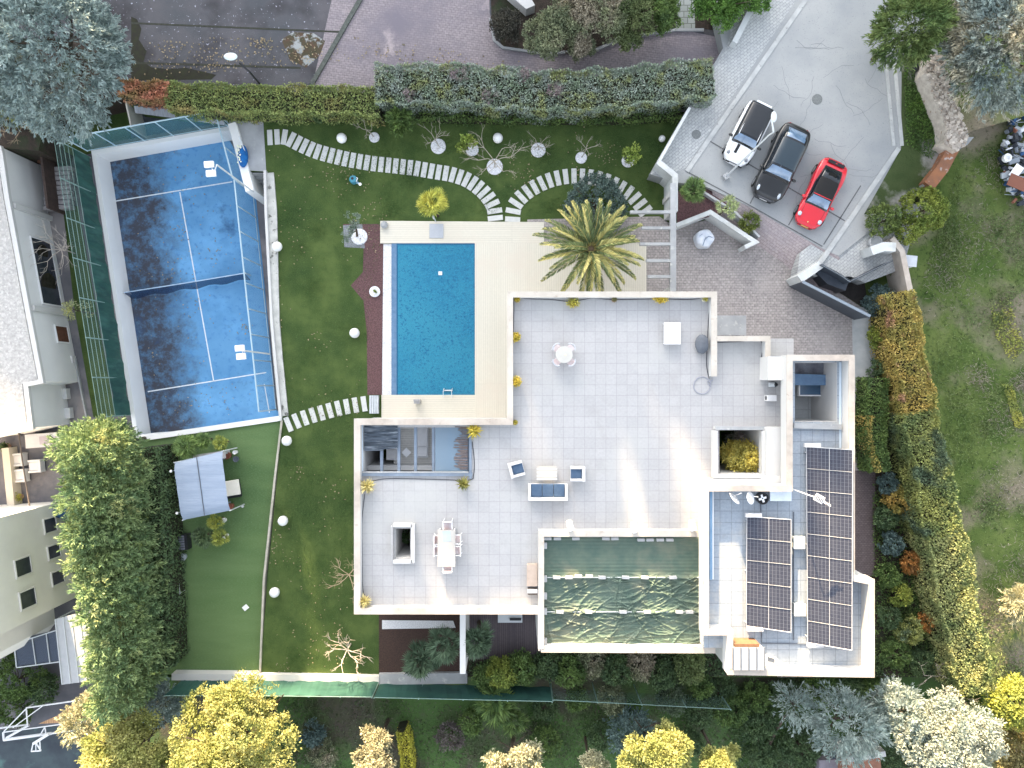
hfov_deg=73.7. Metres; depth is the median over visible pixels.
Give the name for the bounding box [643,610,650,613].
weight block
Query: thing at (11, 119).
garden shrub
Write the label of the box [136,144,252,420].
fallen leaves
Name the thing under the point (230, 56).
street lamp
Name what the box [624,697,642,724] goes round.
garden shrub
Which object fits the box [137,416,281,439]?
court end wall
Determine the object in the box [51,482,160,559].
hedge conifer
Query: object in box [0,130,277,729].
yard ground
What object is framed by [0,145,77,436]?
neighbour house
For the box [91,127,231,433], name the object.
court wall
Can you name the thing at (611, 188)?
round shrub
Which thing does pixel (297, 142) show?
stepping slab
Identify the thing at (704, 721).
garden shrub
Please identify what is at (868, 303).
round shrub
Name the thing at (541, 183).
stepping slab
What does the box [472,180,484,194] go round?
stepping slab
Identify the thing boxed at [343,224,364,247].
grey gravel
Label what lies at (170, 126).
service strip
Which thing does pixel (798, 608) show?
roof hatch
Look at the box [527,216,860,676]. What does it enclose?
entry paving
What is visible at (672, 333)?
square table
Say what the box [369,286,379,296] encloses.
potted plant
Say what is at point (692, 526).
wall light
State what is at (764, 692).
garden shrub
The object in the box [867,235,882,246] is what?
stone urn
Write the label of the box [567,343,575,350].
plastic chair
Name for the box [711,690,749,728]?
garden shrub
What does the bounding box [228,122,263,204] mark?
court corner wall
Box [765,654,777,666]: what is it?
ac condenser
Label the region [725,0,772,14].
bush
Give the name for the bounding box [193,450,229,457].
garden bench
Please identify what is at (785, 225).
bay joint
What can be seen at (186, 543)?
storage box
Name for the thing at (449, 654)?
fan palm
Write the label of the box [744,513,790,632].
solar array
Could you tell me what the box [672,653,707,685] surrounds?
garden shrub
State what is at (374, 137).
bare tree
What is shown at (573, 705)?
garden shrub
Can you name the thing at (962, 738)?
silver tree
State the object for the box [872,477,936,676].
bed groundcover
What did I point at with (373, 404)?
timber step
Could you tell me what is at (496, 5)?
beds
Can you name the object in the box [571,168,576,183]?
stepping slab
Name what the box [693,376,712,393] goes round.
garden hose
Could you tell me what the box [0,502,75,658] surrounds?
white house
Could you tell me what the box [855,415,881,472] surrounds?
hedge
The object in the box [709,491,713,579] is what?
roof pipe
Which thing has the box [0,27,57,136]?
blue cedar
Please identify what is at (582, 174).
stepping slab
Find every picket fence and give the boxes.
[819,264,851,283]
[849,261,891,280]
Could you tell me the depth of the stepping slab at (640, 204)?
44.94 m
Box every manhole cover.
[692,130,700,138]
[812,94,821,103]
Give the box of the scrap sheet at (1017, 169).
[1009,163,1023,175]
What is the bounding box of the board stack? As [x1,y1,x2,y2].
[43,166,75,211]
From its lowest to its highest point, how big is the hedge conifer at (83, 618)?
8.245 m
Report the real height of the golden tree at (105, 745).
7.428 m
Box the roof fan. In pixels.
[755,492,768,512]
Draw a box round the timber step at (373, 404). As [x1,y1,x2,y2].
[369,395,378,413]
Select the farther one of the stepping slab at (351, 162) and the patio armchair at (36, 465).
the patio armchair at (36, 465)
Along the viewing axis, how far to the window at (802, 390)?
41.10 m
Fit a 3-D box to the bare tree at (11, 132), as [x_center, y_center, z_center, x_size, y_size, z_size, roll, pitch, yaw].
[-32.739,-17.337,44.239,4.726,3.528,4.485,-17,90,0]
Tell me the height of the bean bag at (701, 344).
0.698 m
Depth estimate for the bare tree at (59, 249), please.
45.99 m
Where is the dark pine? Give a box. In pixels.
[861,0,960,74]
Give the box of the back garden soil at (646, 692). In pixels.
[109,675,968,767]
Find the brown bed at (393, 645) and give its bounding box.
[379,614,466,672]
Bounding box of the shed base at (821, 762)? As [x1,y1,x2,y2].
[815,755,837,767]
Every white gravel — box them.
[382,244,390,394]
[382,620,455,628]
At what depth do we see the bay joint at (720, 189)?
43.78 m
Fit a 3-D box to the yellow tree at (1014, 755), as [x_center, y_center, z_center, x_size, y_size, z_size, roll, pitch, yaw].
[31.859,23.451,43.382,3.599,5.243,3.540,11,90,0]
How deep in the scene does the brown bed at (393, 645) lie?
44.99 m
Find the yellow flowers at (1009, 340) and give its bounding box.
[991,298,1023,360]
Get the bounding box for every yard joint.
[131,22,338,32]
[132,62,300,68]
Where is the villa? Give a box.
[354,291,874,677]
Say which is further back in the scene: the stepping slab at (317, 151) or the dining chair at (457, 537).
the stepping slab at (317, 151)
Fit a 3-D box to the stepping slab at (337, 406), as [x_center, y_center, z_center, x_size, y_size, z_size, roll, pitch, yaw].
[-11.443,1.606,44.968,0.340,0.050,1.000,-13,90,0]
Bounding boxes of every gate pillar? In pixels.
[786,261,822,285]
[860,242,895,258]
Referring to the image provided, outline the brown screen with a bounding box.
[40,157,65,214]
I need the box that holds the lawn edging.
[259,420,282,671]
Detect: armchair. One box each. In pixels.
[12,452,28,466]
[14,468,29,482]
[27,459,45,472]
[508,460,524,478]
[570,466,584,481]
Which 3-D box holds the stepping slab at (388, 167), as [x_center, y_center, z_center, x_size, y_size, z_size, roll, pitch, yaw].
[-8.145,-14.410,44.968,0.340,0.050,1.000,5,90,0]
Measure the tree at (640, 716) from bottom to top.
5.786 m
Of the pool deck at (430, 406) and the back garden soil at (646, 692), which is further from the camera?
the back garden soil at (646, 692)
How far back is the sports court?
48.00 m
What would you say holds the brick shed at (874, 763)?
on the back garden soil at (646, 692)
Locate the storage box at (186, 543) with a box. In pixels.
[178,533,191,550]
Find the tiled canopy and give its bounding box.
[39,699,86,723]
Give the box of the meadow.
[907,117,1023,767]
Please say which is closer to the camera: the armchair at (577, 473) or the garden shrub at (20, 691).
the armchair at (577, 473)
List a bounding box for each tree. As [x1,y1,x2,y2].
[0,119,25,142]
[29,221,74,279]
[55,687,113,749]
[74,704,172,767]
[164,667,301,767]
[323,556,353,598]
[324,629,370,680]
[349,718,397,767]
[352,119,379,142]
[418,118,449,153]
[455,133,478,155]
[461,122,534,175]
[480,729,545,767]
[527,131,552,157]
[575,136,600,163]
[577,736,610,767]
[602,702,656,760]
[615,717,694,767]
[621,141,641,167]
[695,724,741,767]
[769,679,822,736]
[804,679,895,767]
[865,673,930,744]
[892,685,1009,767]
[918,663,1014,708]
[981,671,1023,731]
[990,727,1023,767]
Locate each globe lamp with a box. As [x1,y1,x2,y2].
[269,587,279,597]
[272,241,281,251]
[278,516,287,525]
[282,436,291,445]
[336,133,346,142]
[349,328,359,337]
[493,133,502,142]
[659,135,664,141]
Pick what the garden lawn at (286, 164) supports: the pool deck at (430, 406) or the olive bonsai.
the pool deck at (430, 406)
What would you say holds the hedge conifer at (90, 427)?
on the lawn at (224, 581)
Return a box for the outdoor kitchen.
[25,432,65,447]
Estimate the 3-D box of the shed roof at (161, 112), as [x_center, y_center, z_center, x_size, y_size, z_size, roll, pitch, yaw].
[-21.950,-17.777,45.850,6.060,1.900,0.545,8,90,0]
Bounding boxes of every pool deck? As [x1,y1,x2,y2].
[380,221,543,243]
[381,395,474,417]
[475,243,645,417]
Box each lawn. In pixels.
[87,421,279,674]
[132,106,917,676]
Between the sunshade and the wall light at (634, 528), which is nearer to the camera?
the wall light at (634, 528)
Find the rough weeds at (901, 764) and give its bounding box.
[729,683,968,767]
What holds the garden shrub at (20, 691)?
on the yard ground at (41, 486)
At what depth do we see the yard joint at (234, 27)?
44.69 m
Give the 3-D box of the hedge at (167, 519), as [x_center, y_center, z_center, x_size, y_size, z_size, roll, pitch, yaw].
[-22.339,10.922,43.815,1.869,3.152,14.191,-3,90,0]
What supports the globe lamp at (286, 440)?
on the garden lawn at (286, 164)
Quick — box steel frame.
[0,699,79,751]
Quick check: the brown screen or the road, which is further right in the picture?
the road
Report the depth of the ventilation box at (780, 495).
38.53 m
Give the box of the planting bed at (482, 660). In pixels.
[467,653,754,675]
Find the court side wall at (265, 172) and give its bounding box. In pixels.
[263,170,282,416]
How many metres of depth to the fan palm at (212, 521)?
43.94 m
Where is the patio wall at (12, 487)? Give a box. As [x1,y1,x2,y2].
[2,447,22,505]
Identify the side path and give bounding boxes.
[852,307,874,460]
[855,470,874,575]
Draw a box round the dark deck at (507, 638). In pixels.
[468,614,543,658]
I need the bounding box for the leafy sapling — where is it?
[60,299,96,321]
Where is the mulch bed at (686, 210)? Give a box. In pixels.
[677,187,726,222]
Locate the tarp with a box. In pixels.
[544,537,700,643]
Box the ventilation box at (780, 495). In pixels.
[768,491,791,500]
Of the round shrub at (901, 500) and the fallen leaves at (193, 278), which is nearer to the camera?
the round shrub at (901, 500)
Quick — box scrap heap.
[997,116,1023,205]
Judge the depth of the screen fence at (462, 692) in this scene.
43.63 m
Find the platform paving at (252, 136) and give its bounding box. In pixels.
[229,120,265,170]
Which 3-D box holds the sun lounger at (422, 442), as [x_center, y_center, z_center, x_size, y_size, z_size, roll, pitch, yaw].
[-5.467,3.514,41.722,0.680,0.556,1.950,0,90,0]
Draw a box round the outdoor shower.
[429,215,442,237]
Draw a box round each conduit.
[761,631,805,643]
[793,512,793,639]
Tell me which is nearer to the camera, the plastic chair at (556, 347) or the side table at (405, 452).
the plastic chair at (556, 347)
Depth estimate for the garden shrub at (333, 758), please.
45.32 m
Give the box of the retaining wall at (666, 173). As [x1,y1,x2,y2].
[649,107,690,219]
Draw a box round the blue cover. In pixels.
[53,502,70,519]
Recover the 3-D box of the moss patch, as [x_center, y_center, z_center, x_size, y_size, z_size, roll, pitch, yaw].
[-13.783,-22.123,44.696,2.690,0.004,2.231,28,90,0]
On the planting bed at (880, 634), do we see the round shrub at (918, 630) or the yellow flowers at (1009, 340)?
the round shrub at (918, 630)
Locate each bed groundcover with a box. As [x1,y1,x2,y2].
[468,653,884,676]
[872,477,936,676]
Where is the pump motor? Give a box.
[768,382,777,386]
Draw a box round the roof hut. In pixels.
[732,638,764,669]
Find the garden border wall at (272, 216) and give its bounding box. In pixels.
[267,172,288,415]
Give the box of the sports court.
[110,141,278,432]
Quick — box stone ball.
[380,221,387,227]
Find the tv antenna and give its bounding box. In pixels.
[793,489,830,506]
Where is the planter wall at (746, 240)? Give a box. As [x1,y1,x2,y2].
[676,191,759,252]
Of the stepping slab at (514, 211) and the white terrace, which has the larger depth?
the stepping slab at (514, 211)
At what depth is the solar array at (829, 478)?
38.31 m
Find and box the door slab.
[717,316,745,334]
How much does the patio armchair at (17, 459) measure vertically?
0.600 m
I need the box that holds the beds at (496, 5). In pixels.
[491,0,675,50]
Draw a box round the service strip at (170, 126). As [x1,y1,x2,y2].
[131,114,221,137]
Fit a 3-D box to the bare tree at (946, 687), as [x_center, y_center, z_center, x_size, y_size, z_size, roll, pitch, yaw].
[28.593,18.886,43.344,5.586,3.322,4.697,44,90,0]
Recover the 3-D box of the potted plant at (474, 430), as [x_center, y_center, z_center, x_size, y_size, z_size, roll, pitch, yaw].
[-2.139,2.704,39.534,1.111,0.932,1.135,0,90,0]
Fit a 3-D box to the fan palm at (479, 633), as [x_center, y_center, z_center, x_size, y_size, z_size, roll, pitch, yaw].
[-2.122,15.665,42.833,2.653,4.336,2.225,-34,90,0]
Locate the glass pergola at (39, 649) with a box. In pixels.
[14,630,58,667]
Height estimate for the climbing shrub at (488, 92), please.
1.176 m
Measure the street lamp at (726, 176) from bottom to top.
8.080 m
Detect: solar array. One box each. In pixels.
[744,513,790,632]
[804,443,852,650]
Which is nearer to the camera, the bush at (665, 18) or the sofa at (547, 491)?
the sofa at (547, 491)
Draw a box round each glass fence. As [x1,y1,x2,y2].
[69,113,228,151]
[217,120,240,183]
[233,179,276,411]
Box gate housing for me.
[812,270,847,292]
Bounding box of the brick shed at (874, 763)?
[833,747,880,767]
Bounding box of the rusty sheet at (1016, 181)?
[1006,173,1023,191]
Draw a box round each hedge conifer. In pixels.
[41,414,149,479]
[49,457,156,529]
[51,429,155,505]
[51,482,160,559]
[56,515,163,585]
[66,565,170,640]
[67,542,166,611]
[77,591,172,668]
[77,623,177,701]
[78,655,167,731]
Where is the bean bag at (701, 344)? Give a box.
[695,334,708,353]
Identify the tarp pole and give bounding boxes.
[547,577,698,577]
[547,611,683,611]
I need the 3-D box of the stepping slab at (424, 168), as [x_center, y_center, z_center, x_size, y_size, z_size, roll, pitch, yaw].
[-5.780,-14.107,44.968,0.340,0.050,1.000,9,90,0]
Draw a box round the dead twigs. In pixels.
[722,430,745,444]
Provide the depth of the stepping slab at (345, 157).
44.94 m
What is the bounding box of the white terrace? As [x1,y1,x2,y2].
[508,0,534,15]
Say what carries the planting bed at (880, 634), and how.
on the garden lawn at (286, 164)
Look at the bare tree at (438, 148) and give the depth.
44.91 m
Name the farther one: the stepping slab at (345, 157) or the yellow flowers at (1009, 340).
the stepping slab at (345, 157)
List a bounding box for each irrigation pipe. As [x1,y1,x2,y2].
[362,494,364,594]
[372,442,474,480]
[523,298,699,301]
[706,315,708,377]
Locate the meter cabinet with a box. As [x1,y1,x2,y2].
[906,255,917,267]
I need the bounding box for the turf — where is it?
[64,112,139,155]
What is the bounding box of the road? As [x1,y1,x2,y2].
[647,0,1022,255]
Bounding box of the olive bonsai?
[340,211,367,244]
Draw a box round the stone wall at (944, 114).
[914,54,968,153]
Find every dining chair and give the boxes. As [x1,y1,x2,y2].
[433,533,437,545]
[433,546,437,556]
[442,518,452,529]
[442,567,452,572]
[455,533,461,544]
[455,544,461,556]
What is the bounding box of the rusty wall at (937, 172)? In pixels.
[919,149,959,188]
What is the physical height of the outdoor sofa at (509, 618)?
0.350 m
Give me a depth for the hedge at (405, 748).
45.03 m
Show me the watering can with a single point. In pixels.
(353, 179)
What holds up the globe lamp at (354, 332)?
on the garden lawn at (286, 164)
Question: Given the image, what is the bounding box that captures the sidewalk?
[651,0,795,173]
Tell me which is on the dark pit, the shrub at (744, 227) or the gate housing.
the gate housing
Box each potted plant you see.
[0,441,10,451]
[15,491,23,502]
[358,594,371,608]
[360,477,374,494]
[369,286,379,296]
[455,475,469,490]
[466,425,482,438]
[513,332,520,342]
[513,375,521,387]
[566,297,579,308]
[652,297,668,303]
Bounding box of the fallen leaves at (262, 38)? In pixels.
[134,37,589,77]
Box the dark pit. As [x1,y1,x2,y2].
[839,282,867,308]
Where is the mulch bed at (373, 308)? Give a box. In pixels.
[343,224,382,394]
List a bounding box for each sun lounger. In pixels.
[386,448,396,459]
[417,428,427,456]
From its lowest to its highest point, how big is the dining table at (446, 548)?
0.778 m
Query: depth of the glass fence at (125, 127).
44.90 m
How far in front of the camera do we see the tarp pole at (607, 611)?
39.80 m
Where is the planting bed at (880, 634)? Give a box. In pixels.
[872,377,938,676]
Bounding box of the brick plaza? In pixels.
[314,0,718,111]
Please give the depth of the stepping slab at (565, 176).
44.94 m
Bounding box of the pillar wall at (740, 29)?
[729,5,752,48]
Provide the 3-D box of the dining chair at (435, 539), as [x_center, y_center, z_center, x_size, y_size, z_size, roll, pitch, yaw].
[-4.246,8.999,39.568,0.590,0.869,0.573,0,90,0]
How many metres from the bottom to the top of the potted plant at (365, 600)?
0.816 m
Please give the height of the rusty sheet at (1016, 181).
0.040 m
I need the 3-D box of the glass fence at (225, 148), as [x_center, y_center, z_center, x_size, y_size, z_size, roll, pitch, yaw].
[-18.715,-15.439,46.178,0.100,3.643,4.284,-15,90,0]
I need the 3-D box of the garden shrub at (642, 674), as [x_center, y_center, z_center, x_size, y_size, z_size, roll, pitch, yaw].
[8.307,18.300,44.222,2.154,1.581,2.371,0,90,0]
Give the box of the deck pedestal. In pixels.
[413,399,420,403]
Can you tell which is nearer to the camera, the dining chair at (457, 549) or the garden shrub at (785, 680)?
the dining chair at (457, 549)
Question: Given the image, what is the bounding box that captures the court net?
[123,273,250,298]
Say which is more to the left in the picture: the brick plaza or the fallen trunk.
the brick plaza
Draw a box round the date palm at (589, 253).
[532,198,643,290]
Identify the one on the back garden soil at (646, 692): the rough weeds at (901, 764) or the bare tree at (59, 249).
the rough weeds at (901, 764)
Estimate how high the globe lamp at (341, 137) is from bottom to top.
0.704 m
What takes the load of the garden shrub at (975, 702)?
on the back garden soil at (646, 692)
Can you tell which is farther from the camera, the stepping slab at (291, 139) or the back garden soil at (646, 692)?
the back garden soil at (646, 692)
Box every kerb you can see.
[75,358,87,418]
[309,0,362,84]
[489,18,703,54]
[685,0,903,276]
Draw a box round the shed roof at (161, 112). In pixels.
[134,106,224,125]
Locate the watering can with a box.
[349,175,360,185]
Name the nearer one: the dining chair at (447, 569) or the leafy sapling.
the dining chair at (447, 569)
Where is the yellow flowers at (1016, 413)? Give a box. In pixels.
[1002,384,1023,428]
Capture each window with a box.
[13,554,32,578]
[18,586,37,611]
[29,236,62,306]
[42,516,57,534]
[46,542,61,560]
[50,567,65,587]
[797,385,820,395]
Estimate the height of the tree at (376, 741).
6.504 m
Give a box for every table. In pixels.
[401,448,410,456]
[438,528,455,566]
[537,466,556,479]
[556,346,572,362]
[663,322,680,344]
[693,229,713,248]
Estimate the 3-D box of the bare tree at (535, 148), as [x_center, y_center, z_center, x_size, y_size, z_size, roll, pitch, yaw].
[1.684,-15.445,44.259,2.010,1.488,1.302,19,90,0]
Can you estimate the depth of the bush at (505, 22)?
43.34 m
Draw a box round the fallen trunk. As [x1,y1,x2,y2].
[767,715,786,744]
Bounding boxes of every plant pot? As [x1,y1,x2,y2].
[225,452,231,458]
[233,456,238,461]
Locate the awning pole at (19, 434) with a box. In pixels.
[18,433,29,505]
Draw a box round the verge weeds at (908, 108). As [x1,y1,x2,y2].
[904,66,935,158]
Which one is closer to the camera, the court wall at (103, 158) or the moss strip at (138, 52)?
the moss strip at (138, 52)
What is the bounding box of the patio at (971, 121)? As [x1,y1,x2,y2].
[937,31,1023,133]
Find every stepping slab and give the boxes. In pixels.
[267,130,272,144]
[274,129,279,144]
[281,129,287,144]
[283,417,293,431]
[286,132,296,146]
[291,413,301,428]
[292,135,302,150]
[298,138,309,153]
[300,410,308,425]
[305,141,315,156]
[308,407,317,422]
[313,144,321,159]
[317,405,325,420]
[320,146,328,161]
[325,403,333,418]
[327,148,335,163]
[334,149,342,164]
[334,401,341,415]
[341,151,349,166]
[343,399,350,413]
[349,152,355,167]
[352,397,358,412]
[356,154,362,168]
[360,396,367,411]
[363,155,369,170]
[370,156,376,171]
[378,157,384,171]
[385,157,391,172]
[392,158,398,173]
[399,159,405,174]
[407,160,412,174]
[413,161,420,175]
[421,162,427,177]
[427,163,434,178]
[435,164,441,179]
[442,165,448,180]
[448,167,456,182]
[455,169,463,184]
[461,172,471,186]
[467,176,478,190]
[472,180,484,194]
[477,185,490,198]
[481,192,495,203]
[485,199,499,208]
[487,207,501,214]
[488,215,502,221]
[505,207,520,214]
[505,216,519,221]
[508,197,523,209]
[514,190,527,203]
[521,185,533,198]
[529,180,539,194]
[537,176,546,190]
[545,172,554,187]
[553,170,561,185]
[562,169,568,184]
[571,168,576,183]
[580,168,584,183]
[588,169,593,184]
[619,180,626,193]
[624,185,634,199]
[628,191,641,204]
[633,198,647,209]
[638,205,652,216]
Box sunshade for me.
[169,447,244,520]
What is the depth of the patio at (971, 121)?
43.78 m
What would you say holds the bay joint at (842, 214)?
on the road
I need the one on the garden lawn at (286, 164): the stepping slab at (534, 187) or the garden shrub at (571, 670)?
the stepping slab at (534, 187)
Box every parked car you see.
[722,100,773,167]
[751,122,809,203]
[793,157,846,229]
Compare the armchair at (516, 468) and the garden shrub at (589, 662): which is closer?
the armchair at (516, 468)
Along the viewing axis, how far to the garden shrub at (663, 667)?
43.88 m
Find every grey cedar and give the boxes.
[937,0,1023,123]
[949,0,998,33]
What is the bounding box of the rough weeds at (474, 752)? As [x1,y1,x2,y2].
[274,698,750,767]
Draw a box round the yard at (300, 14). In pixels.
[0,0,714,91]
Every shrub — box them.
[0,112,24,129]
[0,652,49,702]
[0,687,32,729]
[26,668,60,705]
[134,677,185,730]
[298,716,326,749]
[305,736,338,767]
[401,87,416,101]
[432,719,464,752]
[449,66,468,86]
[455,706,483,739]
[471,657,501,695]
[482,87,499,103]
[485,655,518,688]
[504,647,536,686]
[519,67,533,83]
[528,722,562,762]
[531,651,562,682]
[531,694,559,721]
[546,79,566,99]
[554,653,588,689]
[562,171,628,232]
[565,685,590,713]
[576,653,606,680]
[586,719,614,754]
[597,684,626,718]
[601,653,633,686]
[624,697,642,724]
[626,653,655,684]
[648,658,677,691]
[655,684,687,717]
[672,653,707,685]
[677,725,704,758]
[682,692,715,731]
[684,672,715,700]
[701,677,738,707]
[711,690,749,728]
[737,210,761,234]
[739,677,774,713]
[739,708,779,743]
[745,740,779,767]
[768,677,800,709]
[776,724,821,767]
[799,677,836,709]
[835,677,870,703]
[860,283,895,316]
[860,677,890,705]
[865,201,902,237]
[865,357,884,377]
[866,325,883,350]
[872,562,903,588]
[873,504,899,530]
[875,605,902,630]
[876,471,899,495]
[876,530,906,556]
[879,635,913,669]
[880,484,912,515]
[887,581,913,607]
[892,611,925,645]
[894,215,926,245]
[898,185,951,234]
[899,550,922,575]
[910,646,936,678]
[917,609,935,632]
[965,695,980,707]
[997,582,1023,625]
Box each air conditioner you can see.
[62,388,70,398]
[64,407,73,418]
[765,395,776,400]
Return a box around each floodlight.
[204,161,253,192]
[235,345,269,359]
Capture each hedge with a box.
[114,77,176,110]
[136,444,190,672]
[163,79,384,127]
[373,57,717,125]
[396,720,416,767]
[855,376,891,472]
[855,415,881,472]
[865,289,939,415]
[880,407,964,540]
[903,530,996,697]
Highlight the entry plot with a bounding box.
[791,204,920,284]
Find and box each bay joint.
[687,172,748,204]
[710,141,844,220]
[749,205,821,246]
[824,185,860,243]
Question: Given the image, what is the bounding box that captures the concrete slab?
[960,137,973,148]
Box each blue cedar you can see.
[0,0,134,146]
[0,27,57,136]
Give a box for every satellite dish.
[730,492,740,503]
[746,492,756,504]
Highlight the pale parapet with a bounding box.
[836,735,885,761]
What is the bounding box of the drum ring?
[1002,153,1011,162]
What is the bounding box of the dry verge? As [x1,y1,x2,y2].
[864,48,938,213]
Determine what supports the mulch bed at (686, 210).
in the planter wall at (746, 240)
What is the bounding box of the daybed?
[225,479,241,498]
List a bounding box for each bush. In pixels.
[312,116,325,122]
[384,105,413,140]
[489,6,522,43]
[522,0,591,61]
[564,29,598,63]
[565,0,628,45]
[611,0,658,52]
[645,0,683,38]
[688,0,750,33]
[719,437,758,472]
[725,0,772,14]
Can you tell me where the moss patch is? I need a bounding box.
[282,32,324,67]
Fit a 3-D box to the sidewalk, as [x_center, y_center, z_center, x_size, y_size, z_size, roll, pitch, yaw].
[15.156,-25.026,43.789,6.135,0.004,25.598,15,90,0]
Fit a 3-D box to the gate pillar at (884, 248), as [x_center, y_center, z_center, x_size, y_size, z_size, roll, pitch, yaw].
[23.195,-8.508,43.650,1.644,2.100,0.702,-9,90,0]
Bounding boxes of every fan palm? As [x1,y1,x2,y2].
[170,434,195,458]
[191,526,213,549]
[193,432,212,449]
[206,514,224,528]
[210,528,229,545]
[212,434,228,450]
[400,639,441,681]
[402,529,409,544]
[415,187,448,217]
[423,623,459,667]
[454,619,494,660]
[474,683,519,728]
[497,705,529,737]
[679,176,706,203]
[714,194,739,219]
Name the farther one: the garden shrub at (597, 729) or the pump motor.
the garden shrub at (597, 729)
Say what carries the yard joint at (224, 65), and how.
on the yard at (300, 14)
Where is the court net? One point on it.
(168, 289)
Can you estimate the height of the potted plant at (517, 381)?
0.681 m
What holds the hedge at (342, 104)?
on the garden lawn at (286, 164)
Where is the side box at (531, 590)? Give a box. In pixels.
[527,587,536,594]
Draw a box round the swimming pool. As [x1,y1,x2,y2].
[391,243,474,394]
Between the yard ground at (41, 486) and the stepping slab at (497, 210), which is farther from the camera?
the yard ground at (41, 486)
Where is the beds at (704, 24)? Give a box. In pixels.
[695,0,712,29]
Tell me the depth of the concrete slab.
43.00 m
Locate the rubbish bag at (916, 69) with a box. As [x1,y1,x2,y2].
[911,63,919,72]
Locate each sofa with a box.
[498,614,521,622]
[528,483,567,500]
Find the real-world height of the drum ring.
0.220 m
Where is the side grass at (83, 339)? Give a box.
[64,206,114,416]
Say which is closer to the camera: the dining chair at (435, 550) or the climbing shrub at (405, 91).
the dining chair at (435, 550)
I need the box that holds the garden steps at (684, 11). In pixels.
[676,0,694,27]
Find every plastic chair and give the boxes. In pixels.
[552,343,560,351]
[552,358,560,366]
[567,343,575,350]
[567,358,575,366]
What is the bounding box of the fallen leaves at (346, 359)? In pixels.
[269,132,621,672]
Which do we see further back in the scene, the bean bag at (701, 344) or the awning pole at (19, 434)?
the awning pole at (19, 434)
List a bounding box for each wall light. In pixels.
[566,520,573,531]
[630,522,637,533]
[688,520,695,531]
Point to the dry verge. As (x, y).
(910, 168)
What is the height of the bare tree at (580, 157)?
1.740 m
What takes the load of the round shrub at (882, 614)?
on the planting bed at (880, 634)
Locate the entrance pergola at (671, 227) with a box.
[630,183,675,290]
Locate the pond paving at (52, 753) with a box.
[0,726,83,767]
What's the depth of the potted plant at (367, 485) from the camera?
39.49 m
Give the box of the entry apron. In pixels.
[712,191,839,294]
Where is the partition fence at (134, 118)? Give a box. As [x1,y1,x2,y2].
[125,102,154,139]
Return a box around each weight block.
[556,610,563,613]
[585,574,592,577]
[619,610,626,613]
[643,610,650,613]
[675,610,682,613]
[685,610,692,613]
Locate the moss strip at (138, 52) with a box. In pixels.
[131,17,215,80]
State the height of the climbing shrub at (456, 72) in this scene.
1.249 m
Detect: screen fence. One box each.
[54,140,130,416]
[164,680,255,696]
[250,680,378,697]
[374,679,552,702]
[550,680,730,709]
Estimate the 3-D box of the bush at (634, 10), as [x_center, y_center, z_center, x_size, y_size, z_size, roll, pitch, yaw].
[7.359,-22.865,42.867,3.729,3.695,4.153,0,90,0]
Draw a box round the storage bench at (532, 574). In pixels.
[527,563,537,585]
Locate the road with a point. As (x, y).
(842, 24)
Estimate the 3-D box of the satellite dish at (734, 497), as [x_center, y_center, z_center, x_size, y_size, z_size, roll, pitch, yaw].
[12.484,6.385,38.442,0.641,1.116,0.636,0,90,0]
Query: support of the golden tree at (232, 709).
on the back garden soil at (646, 692)
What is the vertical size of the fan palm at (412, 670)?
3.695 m
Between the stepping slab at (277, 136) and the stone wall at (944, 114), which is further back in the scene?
the stepping slab at (277, 136)
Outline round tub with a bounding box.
[181,553,186,560]
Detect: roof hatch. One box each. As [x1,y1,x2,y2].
[792,536,804,548]
[792,602,805,615]
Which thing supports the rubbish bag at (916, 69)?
on the dry verge
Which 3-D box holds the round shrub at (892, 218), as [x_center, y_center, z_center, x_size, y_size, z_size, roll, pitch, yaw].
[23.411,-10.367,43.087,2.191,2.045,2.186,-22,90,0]
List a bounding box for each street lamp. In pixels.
[224,53,260,83]
[721,111,776,180]
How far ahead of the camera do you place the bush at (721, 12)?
42.41 m
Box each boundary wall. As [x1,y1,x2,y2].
[172,670,378,681]
[379,671,467,684]
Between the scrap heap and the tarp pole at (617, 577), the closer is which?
the tarp pole at (617, 577)
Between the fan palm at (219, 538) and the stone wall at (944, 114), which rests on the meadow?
the stone wall at (944, 114)
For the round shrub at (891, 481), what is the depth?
43.97 m
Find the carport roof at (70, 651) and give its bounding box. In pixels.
[54,607,92,684]
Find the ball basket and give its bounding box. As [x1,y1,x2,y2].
[236,136,247,166]
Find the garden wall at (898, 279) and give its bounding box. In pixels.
[884,237,912,291]
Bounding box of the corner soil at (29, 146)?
[0,39,126,165]
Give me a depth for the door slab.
44.91 m

